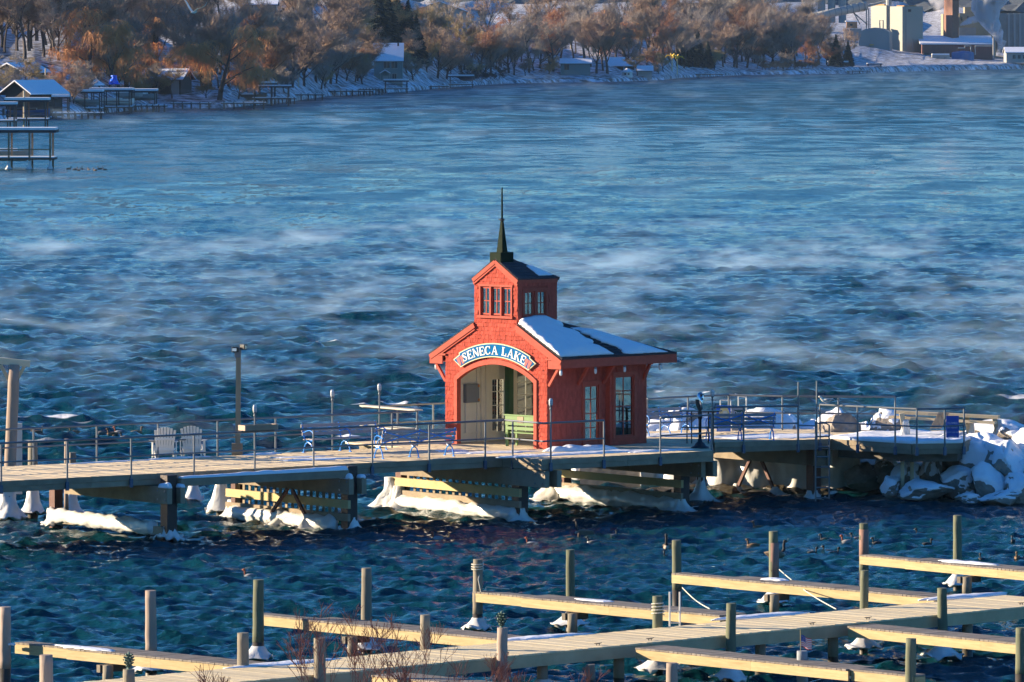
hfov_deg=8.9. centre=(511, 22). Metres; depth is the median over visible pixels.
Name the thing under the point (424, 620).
mooring pile
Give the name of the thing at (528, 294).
window
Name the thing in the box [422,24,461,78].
bare tree
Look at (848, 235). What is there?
water
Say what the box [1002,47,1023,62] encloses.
house
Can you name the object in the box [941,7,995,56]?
beige works building
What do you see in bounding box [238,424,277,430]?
rail tray
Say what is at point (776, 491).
ice pad
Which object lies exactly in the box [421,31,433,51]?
bare tree
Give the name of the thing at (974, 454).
boulder
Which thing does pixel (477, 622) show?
mooring pile
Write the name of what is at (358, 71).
sapling
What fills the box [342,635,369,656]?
support pile
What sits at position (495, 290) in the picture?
window
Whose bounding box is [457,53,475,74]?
sapling
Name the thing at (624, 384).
window
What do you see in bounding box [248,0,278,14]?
house
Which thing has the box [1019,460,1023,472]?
boulder
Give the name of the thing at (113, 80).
tarp covered lift
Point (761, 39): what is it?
bare tree
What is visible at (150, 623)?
mooring pile
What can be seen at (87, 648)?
snow patch
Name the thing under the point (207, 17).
bare tree
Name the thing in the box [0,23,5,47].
bare tree
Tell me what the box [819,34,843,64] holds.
bare tree
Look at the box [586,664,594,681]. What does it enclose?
mooring pile
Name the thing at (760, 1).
bare tree
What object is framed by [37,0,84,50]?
bare tree
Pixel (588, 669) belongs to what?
bare shrub
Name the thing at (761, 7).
bare tree
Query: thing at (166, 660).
finger dock
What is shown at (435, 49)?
bare tree
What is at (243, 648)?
mooring pile
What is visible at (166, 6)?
bare tree
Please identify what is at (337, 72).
bare tree
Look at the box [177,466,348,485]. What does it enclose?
outrigger beam
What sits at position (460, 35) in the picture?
bare tree
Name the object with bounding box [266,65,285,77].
sapling
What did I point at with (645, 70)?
shed
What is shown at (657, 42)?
bare tree
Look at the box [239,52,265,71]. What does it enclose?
sapling
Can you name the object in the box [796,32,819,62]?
bare tree
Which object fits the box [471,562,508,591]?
rope
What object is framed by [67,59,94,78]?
sapling
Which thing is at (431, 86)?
dock
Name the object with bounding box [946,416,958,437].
closed sign
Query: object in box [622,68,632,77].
gazebo
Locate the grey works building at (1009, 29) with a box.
[996,13,1023,52]
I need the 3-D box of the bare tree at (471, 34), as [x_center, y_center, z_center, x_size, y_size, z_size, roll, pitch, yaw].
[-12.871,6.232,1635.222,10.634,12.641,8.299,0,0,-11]
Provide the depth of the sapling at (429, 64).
1554.75 m
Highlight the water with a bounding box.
[0,69,1023,681]
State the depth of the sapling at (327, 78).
1380.65 m
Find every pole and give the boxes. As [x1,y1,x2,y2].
[23,91,24,126]
[231,344,246,502]
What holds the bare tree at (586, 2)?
on the shore ground
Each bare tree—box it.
[0,0,25,34]
[0,0,32,52]
[0,0,35,58]
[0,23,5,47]
[3,13,38,50]
[4,13,55,47]
[18,0,58,56]
[24,0,46,50]
[30,0,84,60]
[34,25,38,40]
[36,20,48,44]
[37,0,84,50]
[42,0,72,50]
[49,0,101,59]
[75,1,127,52]
[80,0,124,51]
[85,18,135,87]
[99,0,145,61]
[112,12,154,87]
[123,0,164,29]
[126,0,188,66]
[134,0,185,66]
[153,0,204,59]
[154,0,200,49]
[155,9,203,65]
[156,10,235,87]
[164,0,212,35]
[171,0,228,46]
[189,21,236,88]
[192,2,243,74]
[202,0,226,16]
[210,11,258,88]
[213,0,283,77]
[216,12,266,88]
[233,0,251,7]
[255,0,321,71]
[256,29,299,80]
[260,22,279,44]
[262,0,288,18]
[262,22,297,65]
[268,12,325,87]
[271,7,294,27]
[280,0,318,43]
[287,29,329,86]
[293,14,326,68]
[297,16,350,83]
[312,0,375,39]
[313,8,369,51]
[318,0,343,13]
[318,26,368,83]
[324,0,372,39]
[324,36,357,82]
[325,0,377,51]
[342,21,394,63]
[352,11,377,40]
[359,0,412,25]
[401,2,428,27]
[401,25,430,62]
[412,0,452,31]
[419,20,454,43]
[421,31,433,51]
[422,0,466,27]
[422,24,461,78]
[425,38,442,67]
[426,15,448,65]
[432,31,476,79]
[444,12,476,69]
[447,11,464,28]
[451,25,479,69]
[457,8,489,37]
[461,27,483,59]
[463,5,475,25]
[467,0,508,32]
[469,23,504,71]
[478,26,511,74]
[478,41,502,70]
[479,21,514,67]
[496,38,517,71]
[498,21,526,72]
[499,2,520,26]
[502,28,531,74]
[508,14,550,72]
[514,26,545,70]
[516,11,526,25]
[522,13,578,71]
[523,0,566,25]
[529,22,557,67]
[530,10,553,23]
[535,7,570,63]
[542,9,593,57]
[549,11,584,57]
[555,0,574,19]
[562,0,599,47]
[565,0,612,57]
[567,20,609,66]
[573,14,615,73]
[576,0,600,9]
[588,22,626,70]
[590,3,636,73]
[596,11,632,56]
[599,0,638,18]
[613,0,669,59]
[613,21,642,58]
[618,11,632,47]
[622,10,652,58]
[631,0,682,56]
[631,5,674,61]
[651,0,688,57]
[665,0,694,21]
[666,19,695,66]
[667,5,687,21]
[672,2,716,44]
[677,0,727,22]
[680,32,702,68]
[683,0,713,28]
[685,18,705,39]
[686,16,717,50]
[690,8,727,24]
[691,27,707,40]
[692,22,726,40]
[695,0,736,18]
[705,29,738,57]
[712,19,738,63]
[712,23,738,66]
[714,0,754,23]
[715,20,757,67]
[718,4,759,67]
[727,17,750,61]
[729,0,765,19]
[730,19,773,62]
[738,9,773,67]
[739,7,779,56]
[740,0,779,24]
[742,0,769,17]
[753,21,774,62]
[755,31,783,64]
[762,13,799,59]
[762,26,795,62]
[763,2,782,21]
[771,5,792,20]
[772,11,816,62]
[773,12,800,61]
[774,22,806,65]
[775,0,822,51]
[790,4,821,28]
[790,14,822,58]
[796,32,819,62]
[799,22,826,61]
[806,13,837,61]
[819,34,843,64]
[826,40,845,52]
[837,26,859,55]
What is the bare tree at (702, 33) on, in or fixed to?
on the shore ground
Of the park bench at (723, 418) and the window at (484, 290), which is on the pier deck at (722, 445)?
the park bench at (723, 418)
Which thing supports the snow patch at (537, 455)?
on the pavilion platform
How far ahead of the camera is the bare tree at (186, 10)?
1271.35 m
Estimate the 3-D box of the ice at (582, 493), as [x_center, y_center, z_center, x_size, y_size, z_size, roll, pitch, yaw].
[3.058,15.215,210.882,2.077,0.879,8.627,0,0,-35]
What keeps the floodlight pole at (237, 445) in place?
attached to the pier
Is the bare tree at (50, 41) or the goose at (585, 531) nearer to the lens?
the goose at (585, 531)
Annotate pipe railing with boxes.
[0,410,414,464]
[0,419,503,493]
[361,402,445,445]
[504,419,605,470]
[647,394,895,432]
[659,414,712,465]
[713,405,799,453]
[818,404,965,455]
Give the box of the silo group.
[818,0,845,22]
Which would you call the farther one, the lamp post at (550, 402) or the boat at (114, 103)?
the boat at (114, 103)
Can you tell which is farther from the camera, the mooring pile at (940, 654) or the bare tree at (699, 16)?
the bare tree at (699, 16)
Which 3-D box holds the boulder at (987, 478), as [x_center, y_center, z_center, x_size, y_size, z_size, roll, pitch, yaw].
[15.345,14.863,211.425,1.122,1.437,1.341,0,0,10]
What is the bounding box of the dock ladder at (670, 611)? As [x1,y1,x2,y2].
[669,592,680,664]
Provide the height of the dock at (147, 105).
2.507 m
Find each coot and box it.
[870,537,881,544]
[922,538,933,545]
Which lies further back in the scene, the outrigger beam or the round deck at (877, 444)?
the round deck at (877, 444)
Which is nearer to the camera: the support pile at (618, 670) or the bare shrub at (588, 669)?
the bare shrub at (588, 669)
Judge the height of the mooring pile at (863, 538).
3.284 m
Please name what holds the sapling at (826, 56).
on the shore ground
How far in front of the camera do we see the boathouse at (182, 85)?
1205.27 m
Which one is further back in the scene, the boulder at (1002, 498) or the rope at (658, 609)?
the boulder at (1002, 498)
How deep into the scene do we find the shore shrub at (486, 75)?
1628.32 m
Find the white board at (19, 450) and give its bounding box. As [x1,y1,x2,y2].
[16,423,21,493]
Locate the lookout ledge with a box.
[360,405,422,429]
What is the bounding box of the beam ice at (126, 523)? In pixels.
[46,506,157,534]
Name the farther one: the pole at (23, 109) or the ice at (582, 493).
the pole at (23, 109)
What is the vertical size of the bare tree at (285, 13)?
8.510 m
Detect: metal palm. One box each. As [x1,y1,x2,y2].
[665,53,677,70]
[671,54,683,74]
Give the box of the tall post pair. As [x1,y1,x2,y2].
[798,381,817,449]
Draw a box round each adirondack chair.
[152,427,177,457]
[180,426,207,456]
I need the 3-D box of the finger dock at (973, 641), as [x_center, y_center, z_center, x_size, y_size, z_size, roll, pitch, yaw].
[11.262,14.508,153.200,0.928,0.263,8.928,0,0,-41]
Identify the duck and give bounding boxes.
[95,428,106,434]
[105,428,117,434]
[242,568,255,576]
[431,531,443,539]
[585,536,598,542]
[745,538,759,546]
[751,520,763,527]
[839,534,852,543]
[1014,551,1019,559]
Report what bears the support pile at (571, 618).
in the water
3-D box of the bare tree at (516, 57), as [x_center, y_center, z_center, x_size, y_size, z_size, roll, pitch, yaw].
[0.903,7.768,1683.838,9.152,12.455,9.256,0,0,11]
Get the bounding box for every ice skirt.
[40,518,68,526]
[150,526,185,541]
[690,477,724,501]
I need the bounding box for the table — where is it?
[679,410,721,443]
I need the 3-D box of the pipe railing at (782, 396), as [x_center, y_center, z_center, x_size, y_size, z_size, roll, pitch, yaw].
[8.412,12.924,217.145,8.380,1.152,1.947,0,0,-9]
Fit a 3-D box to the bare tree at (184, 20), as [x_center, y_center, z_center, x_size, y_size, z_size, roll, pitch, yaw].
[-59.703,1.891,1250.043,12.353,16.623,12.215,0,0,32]
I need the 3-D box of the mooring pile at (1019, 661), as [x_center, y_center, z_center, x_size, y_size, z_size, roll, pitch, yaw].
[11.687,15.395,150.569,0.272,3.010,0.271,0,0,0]
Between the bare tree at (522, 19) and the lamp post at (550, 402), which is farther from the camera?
the bare tree at (522, 19)
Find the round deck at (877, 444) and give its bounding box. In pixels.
[830,429,970,498]
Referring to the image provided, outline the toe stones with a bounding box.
[646,483,955,502]
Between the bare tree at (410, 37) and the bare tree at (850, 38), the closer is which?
the bare tree at (410, 37)
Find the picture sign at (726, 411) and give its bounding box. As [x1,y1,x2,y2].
[717,405,730,431]
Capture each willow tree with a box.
[41,6,135,71]
[66,20,170,87]
[115,17,192,72]
[171,23,280,99]
[489,17,512,32]
[539,56,559,73]
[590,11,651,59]
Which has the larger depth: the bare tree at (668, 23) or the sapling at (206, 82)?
the bare tree at (668, 23)
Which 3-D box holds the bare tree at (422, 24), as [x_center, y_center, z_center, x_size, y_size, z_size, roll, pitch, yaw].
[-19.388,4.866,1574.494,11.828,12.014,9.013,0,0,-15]
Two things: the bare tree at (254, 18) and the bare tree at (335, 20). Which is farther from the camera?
the bare tree at (335, 20)
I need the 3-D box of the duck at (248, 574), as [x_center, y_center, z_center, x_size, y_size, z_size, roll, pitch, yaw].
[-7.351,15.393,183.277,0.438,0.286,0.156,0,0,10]
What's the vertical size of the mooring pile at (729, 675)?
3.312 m
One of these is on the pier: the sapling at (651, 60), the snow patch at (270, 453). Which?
the snow patch at (270, 453)
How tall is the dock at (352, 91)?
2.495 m
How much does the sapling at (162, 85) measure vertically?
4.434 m
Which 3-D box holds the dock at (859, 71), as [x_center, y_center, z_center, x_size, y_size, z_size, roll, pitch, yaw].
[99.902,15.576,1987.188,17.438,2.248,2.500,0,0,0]
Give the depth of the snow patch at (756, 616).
158.33 m
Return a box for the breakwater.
[580,459,922,492]
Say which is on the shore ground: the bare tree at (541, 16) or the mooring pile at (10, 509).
the bare tree at (541, 16)
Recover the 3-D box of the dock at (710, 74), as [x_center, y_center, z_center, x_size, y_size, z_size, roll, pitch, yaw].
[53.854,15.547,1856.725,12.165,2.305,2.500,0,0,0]
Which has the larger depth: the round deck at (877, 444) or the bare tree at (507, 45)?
the bare tree at (507, 45)
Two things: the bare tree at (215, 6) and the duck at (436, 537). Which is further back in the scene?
the bare tree at (215, 6)
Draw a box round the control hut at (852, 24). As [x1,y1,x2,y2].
[845,21,860,39]
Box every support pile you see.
[97,664,126,679]
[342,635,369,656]
[537,666,547,679]
[562,612,587,632]
[613,658,623,681]
[755,644,765,674]
[764,593,788,612]
[828,637,837,662]
[957,576,980,593]
[962,624,972,656]
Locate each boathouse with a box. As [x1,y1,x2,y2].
[0,79,69,115]
[144,68,195,94]
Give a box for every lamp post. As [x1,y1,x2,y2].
[253,405,256,430]
[330,390,334,449]
[377,384,381,442]
[549,398,552,462]
[710,390,714,409]
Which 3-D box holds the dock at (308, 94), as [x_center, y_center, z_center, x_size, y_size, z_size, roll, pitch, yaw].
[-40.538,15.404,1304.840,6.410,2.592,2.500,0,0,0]
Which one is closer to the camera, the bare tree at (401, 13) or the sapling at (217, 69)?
the sapling at (217, 69)
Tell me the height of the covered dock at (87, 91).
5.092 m
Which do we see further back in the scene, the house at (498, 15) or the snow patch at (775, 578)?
the house at (498, 15)
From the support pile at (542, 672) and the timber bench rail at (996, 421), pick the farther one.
the timber bench rail at (996, 421)
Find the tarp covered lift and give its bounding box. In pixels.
[109,75,119,87]
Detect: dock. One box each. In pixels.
[0,102,17,126]
[0,127,58,168]
[4,97,50,126]
[15,641,264,671]
[51,94,69,118]
[52,112,104,118]
[68,89,104,114]
[84,595,1023,681]
[89,88,134,112]
[123,104,167,111]
[130,88,158,110]
[171,102,211,108]
[221,102,266,108]
[241,81,277,103]
[251,85,291,105]
[264,613,520,645]
[266,97,296,103]
[293,93,323,99]
[328,90,372,95]
[359,88,383,94]
[371,672,491,681]
[383,79,408,92]
[429,85,448,88]
[448,75,474,87]
[472,591,745,623]
[635,645,924,681]
[672,572,952,604]
[692,73,723,76]
[846,70,869,73]
[847,624,1015,653]
[860,554,1023,579]
[866,63,881,66]
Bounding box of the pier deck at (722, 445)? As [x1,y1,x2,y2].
[647,428,868,452]
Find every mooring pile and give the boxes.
[0,357,29,520]
[0,606,10,681]
[21,440,46,518]
[40,654,52,681]
[64,441,68,509]
[69,452,84,512]
[123,652,134,681]
[132,590,167,675]
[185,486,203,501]
[204,484,229,515]
[237,632,248,665]
[249,579,275,661]
[314,637,325,681]
[358,568,383,653]
[420,614,430,649]
[461,559,492,631]
[496,611,507,681]
[550,549,589,630]
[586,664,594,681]
[633,596,681,674]
[666,662,677,681]
[672,540,681,606]
[708,603,747,681]
[757,531,790,603]
[796,629,811,681]
[844,570,881,653]
[859,523,868,585]
[905,638,915,681]
[920,588,964,661]
[942,515,962,590]
[1015,627,1023,681]
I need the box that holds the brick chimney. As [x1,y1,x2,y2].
[944,0,958,37]
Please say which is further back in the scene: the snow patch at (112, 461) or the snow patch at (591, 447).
the snow patch at (591, 447)
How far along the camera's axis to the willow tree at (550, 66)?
1706.61 m
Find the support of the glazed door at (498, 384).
in the lake pavilion
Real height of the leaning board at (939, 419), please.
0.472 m
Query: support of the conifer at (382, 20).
on the shore ground
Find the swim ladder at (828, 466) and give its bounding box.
[815,421,829,500]
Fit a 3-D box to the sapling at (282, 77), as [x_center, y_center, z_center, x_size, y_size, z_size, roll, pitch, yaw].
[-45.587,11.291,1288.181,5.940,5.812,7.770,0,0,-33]
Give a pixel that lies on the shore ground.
(892, 60)
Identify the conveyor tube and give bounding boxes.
[806,0,885,28]
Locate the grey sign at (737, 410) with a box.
[732,408,742,430]
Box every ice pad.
[733,483,746,493]
[767,487,790,496]
[804,490,837,499]
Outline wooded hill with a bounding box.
[412,0,1023,12]
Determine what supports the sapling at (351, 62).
on the shore ground
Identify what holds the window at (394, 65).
in the house at (389, 65)
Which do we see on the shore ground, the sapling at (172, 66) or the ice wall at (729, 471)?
the sapling at (172, 66)
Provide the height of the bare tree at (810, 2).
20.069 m
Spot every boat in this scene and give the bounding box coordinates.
[0,148,30,160]
[2,108,49,116]
[71,98,98,105]
[100,98,133,105]
[113,92,142,97]
[127,93,157,99]
[237,93,266,99]
[456,77,474,80]
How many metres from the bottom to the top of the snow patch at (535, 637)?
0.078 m
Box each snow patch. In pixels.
[52,644,114,651]
[70,459,159,463]
[151,456,212,458]
[223,658,340,668]
[243,452,279,455]
[270,455,325,457]
[279,457,379,460]
[435,449,467,451]
[448,450,533,453]
[496,452,572,457]
[508,633,594,641]
[543,444,581,451]
[564,449,656,454]
[574,598,613,601]
[577,445,617,450]
[629,449,693,452]
[647,433,697,436]
[707,433,795,438]
[711,612,809,620]
[762,577,788,580]
[772,433,831,438]
[918,592,1006,600]
[938,560,999,565]
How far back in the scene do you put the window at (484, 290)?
209.29 m
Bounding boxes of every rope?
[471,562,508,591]
[651,602,664,614]
[682,587,709,608]
[779,569,835,608]
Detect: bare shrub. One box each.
[190,663,229,681]
[277,598,349,681]
[339,604,448,681]
[343,616,405,681]
[374,622,472,681]
[483,650,534,681]
[555,666,609,681]
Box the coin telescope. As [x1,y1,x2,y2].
[691,392,708,448]
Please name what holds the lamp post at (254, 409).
attached to the pipe railing at (254, 450)
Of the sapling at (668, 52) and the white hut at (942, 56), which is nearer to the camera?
the sapling at (668, 52)
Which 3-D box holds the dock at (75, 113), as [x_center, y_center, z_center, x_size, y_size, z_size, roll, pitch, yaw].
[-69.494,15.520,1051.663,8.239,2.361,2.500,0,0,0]
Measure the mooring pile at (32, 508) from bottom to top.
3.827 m
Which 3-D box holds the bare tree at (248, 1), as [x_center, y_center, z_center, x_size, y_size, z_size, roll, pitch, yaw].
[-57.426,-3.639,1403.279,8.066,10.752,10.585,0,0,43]
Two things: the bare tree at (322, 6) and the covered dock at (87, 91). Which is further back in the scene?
the bare tree at (322, 6)
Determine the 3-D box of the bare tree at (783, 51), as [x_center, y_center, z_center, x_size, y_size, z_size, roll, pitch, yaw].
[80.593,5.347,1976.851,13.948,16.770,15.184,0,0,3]
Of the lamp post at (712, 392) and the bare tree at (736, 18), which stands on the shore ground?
the bare tree at (736, 18)
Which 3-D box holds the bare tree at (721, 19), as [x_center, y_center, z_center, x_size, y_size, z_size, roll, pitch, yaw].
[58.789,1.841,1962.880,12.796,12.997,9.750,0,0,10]
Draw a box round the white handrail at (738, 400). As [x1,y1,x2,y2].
[720,396,746,411]
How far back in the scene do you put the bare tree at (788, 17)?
1997.27 m
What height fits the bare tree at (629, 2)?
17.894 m
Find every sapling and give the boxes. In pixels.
[0,63,15,85]
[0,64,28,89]
[8,55,44,79]
[25,74,56,79]
[35,73,61,84]
[46,63,75,84]
[49,68,75,85]
[62,78,82,103]
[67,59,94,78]
[68,76,89,100]
[70,69,103,83]
[74,68,102,97]
[118,61,144,86]
[122,75,151,100]
[138,63,166,93]
[143,62,173,87]
[144,78,169,92]
[149,67,186,98]
[161,50,182,67]
[162,62,196,69]
[193,68,213,80]
[195,77,216,97]
[202,52,233,87]
[220,57,254,89]
[227,67,253,98]
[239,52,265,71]
[258,48,279,78]
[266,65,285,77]
[272,67,295,92]
[276,58,302,84]
[307,56,332,88]
[317,64,336,88]
[341,43,369,80]
[346,54,370,80]
[347,53,373,83]
[348,60,374,81]
[403,55,431,80]
[404,48,417,73]
[422,53,433,72]
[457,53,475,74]
[464,61,488,78]
[518,57,533,75]
[621,44,641,59]
[623,55,645,75]
[639,45,656,64]
[645,48,662,64]
[650,62,664,73]
[654,52,673,71]
[660,47,671,54]
[711,48,724,69]
[726,46,745,61]
[751,54,765,67]
[752,45,767,62]
[776,52,793,68]
[810,53,825,60]
[815,44,844,65]
[822,52,844,60]
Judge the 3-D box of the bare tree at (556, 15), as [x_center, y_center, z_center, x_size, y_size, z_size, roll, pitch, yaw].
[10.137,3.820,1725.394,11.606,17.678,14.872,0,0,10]
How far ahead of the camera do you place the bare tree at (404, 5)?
1573.93 m
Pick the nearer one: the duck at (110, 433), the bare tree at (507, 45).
the duck at (110, 433)
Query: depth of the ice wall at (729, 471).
216.92 m
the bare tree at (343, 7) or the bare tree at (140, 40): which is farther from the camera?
the bare tree at (343, 7)
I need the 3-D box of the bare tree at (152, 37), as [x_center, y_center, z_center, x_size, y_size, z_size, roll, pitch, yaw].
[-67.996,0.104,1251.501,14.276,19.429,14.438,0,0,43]
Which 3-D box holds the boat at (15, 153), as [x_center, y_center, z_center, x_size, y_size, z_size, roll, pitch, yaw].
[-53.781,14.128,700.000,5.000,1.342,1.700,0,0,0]
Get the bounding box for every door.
[171,80,178,94]
[492,377,504,432]
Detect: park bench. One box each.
[301,420,387,452]
[373,427,456,458]
[647,406,692,435]
[704,412,775,440]
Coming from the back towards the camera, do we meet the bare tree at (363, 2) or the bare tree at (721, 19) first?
the bare tree at (721, 19)
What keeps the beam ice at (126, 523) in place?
attached to the pier
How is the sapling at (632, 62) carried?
on the shore ground
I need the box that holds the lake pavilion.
[429,187,676,448]
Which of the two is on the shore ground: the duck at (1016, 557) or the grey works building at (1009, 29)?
the grey works building at (1009, 29)
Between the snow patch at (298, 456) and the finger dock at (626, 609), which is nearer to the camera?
the finger dock at (626, 609)
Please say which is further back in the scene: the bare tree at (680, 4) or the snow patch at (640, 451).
the bare tree at (680, 4)
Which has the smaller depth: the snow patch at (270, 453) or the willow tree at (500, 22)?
the snow patch at (270, 453)
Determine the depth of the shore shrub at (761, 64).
1941.07 m
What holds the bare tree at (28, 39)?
on the shore ground
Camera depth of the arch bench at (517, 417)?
208.76 m
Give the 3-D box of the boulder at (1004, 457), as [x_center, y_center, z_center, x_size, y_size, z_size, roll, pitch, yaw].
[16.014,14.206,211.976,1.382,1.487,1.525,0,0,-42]
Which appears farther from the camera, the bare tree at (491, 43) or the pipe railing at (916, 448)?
the bare tree at (491, 43)
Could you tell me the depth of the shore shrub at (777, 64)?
1949.38 m
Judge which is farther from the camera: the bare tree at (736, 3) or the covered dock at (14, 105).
the bare tree at (736, 3)
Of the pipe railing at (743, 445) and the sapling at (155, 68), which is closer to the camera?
the pipe railing at (743, 445)
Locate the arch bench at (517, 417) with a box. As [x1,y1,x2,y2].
[504,414,532,445]
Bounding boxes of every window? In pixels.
[383,62,389,68]
[391,62,397,68]
[392,73,396,78]
[481,286,488,314]
[492,287,499,314]
[502,287,509,315]
[516,370,532,433]
[525,291,532,315]
[537,291,545,314]
[564,64,568,69]
[585,385,597,441]
[616,375,632,436]
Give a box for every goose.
[573,519,593,534]
[663,533,671,548]
[764,540,787,557]
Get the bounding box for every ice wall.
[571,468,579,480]
[640,449,859,489]
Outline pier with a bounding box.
[2,447,831,541]
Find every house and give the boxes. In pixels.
[0,62,50,76]
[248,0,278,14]
[374,43,403,86]
[413,1,467,20]
[495,13,520,18]
[625,60,634,69]
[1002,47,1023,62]
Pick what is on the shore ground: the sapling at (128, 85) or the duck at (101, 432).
the sapling at (128, 85)
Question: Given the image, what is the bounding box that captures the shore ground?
[0,0,1023,118]
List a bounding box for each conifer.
[363,0,395,46]
[383,0,404,46]
[390,0,406,36]
[399,0,422,57]
[409,13,428,63]
[674,45,688,66]
[686,40,696,67]
[692,29,707,67]
[704,41,715,68]
[827,35,844,66]
[843,40,854,66]
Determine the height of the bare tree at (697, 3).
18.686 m
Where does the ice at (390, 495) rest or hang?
attached to the pier
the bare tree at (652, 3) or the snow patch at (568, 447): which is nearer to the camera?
the snow patch at (568, 447)
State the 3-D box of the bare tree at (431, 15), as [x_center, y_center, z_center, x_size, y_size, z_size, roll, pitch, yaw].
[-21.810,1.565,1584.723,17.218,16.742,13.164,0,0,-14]
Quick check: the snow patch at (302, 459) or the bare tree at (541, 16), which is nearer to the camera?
the snow patch at (302, 459)
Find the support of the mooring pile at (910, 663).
in the water
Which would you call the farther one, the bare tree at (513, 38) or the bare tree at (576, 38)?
the bare tree at (576, 38)
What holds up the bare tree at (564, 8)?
on the shore ground
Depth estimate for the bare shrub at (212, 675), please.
138.37 m
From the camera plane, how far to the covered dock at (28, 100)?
959.29 m
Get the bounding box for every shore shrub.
[459,70,470,74]
[466,67,479,75]
[479,71,488,78]
[493,65,509,78]
[755,61,766,69]
[773,61,782,68]
[804,58,814,68]
[808,60,818,68]
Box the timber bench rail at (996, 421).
[889,410,1001,434]
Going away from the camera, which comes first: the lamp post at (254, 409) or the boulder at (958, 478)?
the lamp post at (254, 409)
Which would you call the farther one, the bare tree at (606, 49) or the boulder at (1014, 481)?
the bare tree at (606, 49)
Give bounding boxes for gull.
[185,0,206,13]
[818,396,834,402]
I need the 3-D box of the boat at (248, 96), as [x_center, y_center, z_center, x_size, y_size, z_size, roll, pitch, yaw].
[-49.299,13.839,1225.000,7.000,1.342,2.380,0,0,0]
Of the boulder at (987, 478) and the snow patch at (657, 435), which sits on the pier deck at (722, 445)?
the snow patch at (657, 435)
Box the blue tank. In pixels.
[952,51,973,59]
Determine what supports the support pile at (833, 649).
in the water
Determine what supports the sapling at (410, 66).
on the shore ground
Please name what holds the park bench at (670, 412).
on the pier deck at (722, 445)
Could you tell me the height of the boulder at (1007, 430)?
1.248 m
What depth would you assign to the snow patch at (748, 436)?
213.28 m
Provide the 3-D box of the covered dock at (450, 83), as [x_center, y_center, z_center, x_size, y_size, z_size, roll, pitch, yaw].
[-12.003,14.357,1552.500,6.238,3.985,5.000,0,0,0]
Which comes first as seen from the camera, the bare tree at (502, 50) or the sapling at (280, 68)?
the sapling at (280, 68)
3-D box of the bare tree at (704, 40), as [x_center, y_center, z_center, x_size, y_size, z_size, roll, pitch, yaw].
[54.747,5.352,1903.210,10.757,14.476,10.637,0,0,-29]
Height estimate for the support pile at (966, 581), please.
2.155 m
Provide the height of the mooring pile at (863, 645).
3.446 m
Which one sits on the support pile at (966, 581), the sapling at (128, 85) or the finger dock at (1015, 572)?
the finger dock at (1015, 572)
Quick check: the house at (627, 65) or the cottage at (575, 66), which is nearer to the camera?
the cottage at (575, 66)
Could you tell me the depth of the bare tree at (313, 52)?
1318.40 m
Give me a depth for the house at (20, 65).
1131.25 m
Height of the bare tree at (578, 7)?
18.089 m
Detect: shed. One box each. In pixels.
[636,65,653,78]
[918,36,994,59]
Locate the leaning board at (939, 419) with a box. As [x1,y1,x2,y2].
[930,412,949,427]
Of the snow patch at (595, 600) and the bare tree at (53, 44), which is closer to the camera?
the snow patch at (595, 600)
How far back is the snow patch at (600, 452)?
205.55 m
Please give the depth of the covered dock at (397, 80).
1436.21 m
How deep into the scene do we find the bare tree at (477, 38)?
1660.66 m
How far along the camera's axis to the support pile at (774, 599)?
167.80 m
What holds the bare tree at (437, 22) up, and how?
on the shore ground
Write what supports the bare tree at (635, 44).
on the shore ground
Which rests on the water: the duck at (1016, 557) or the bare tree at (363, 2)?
the duck at (1016, 557)
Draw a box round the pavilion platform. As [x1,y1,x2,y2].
[345,437,713,469]
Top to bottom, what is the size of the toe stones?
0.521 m
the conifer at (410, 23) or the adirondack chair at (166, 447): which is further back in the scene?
the conifer at (410, 23)
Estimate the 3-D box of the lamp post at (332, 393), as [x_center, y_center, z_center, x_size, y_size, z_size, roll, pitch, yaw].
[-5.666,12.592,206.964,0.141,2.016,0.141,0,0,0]
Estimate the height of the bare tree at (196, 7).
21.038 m
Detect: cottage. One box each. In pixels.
[85,75,104,86]
[559,58,591,74]
[607,57,624,69]
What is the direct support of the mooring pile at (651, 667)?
in the water
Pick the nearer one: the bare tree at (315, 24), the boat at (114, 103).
the boat at (114, 103)
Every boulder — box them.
[648,419,670,430]
[664,407,707,425]
[670,418,689,430]
[692,417,716,429]
[745,407,795,428]
[745,420,767,428]
[788,414,802,428]
[799,419,815,428]
[818,407,843,428]
[821,413,860,431]
[844,461,877,491]
[859,421,868,429]
[869,408,900,430]
[873,460,897,483]
[880,475,899,498]
[890,461,919,488]
[897,478,954,500]
[919,462,942,483]
[940,465,975,498]
[942,461,959,471]
[954,492,980,503]
[959,439,987,468]
[965,419,1023,432]
[966,432,1003,445]
[970,461,1004,497]
[978,490,1020,506]
[984,439,1023,476]
[997,421,1020,439]
[1004,471,1023,503]
[1011,428,1023,453]
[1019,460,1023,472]
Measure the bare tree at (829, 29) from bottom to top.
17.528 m
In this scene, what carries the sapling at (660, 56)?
on the shore ground
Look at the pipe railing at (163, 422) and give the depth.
203.39 m
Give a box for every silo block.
[859,28,891,50]
[871,0,891,30]
[890,5,922,52]
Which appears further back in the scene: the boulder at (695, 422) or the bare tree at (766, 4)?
the bare tree at (766, 4)
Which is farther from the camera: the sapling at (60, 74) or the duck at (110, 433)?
the sapling at (60, 74)
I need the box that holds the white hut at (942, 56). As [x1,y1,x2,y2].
[931,54,949,58]
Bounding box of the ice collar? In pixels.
[534,679,551,681]

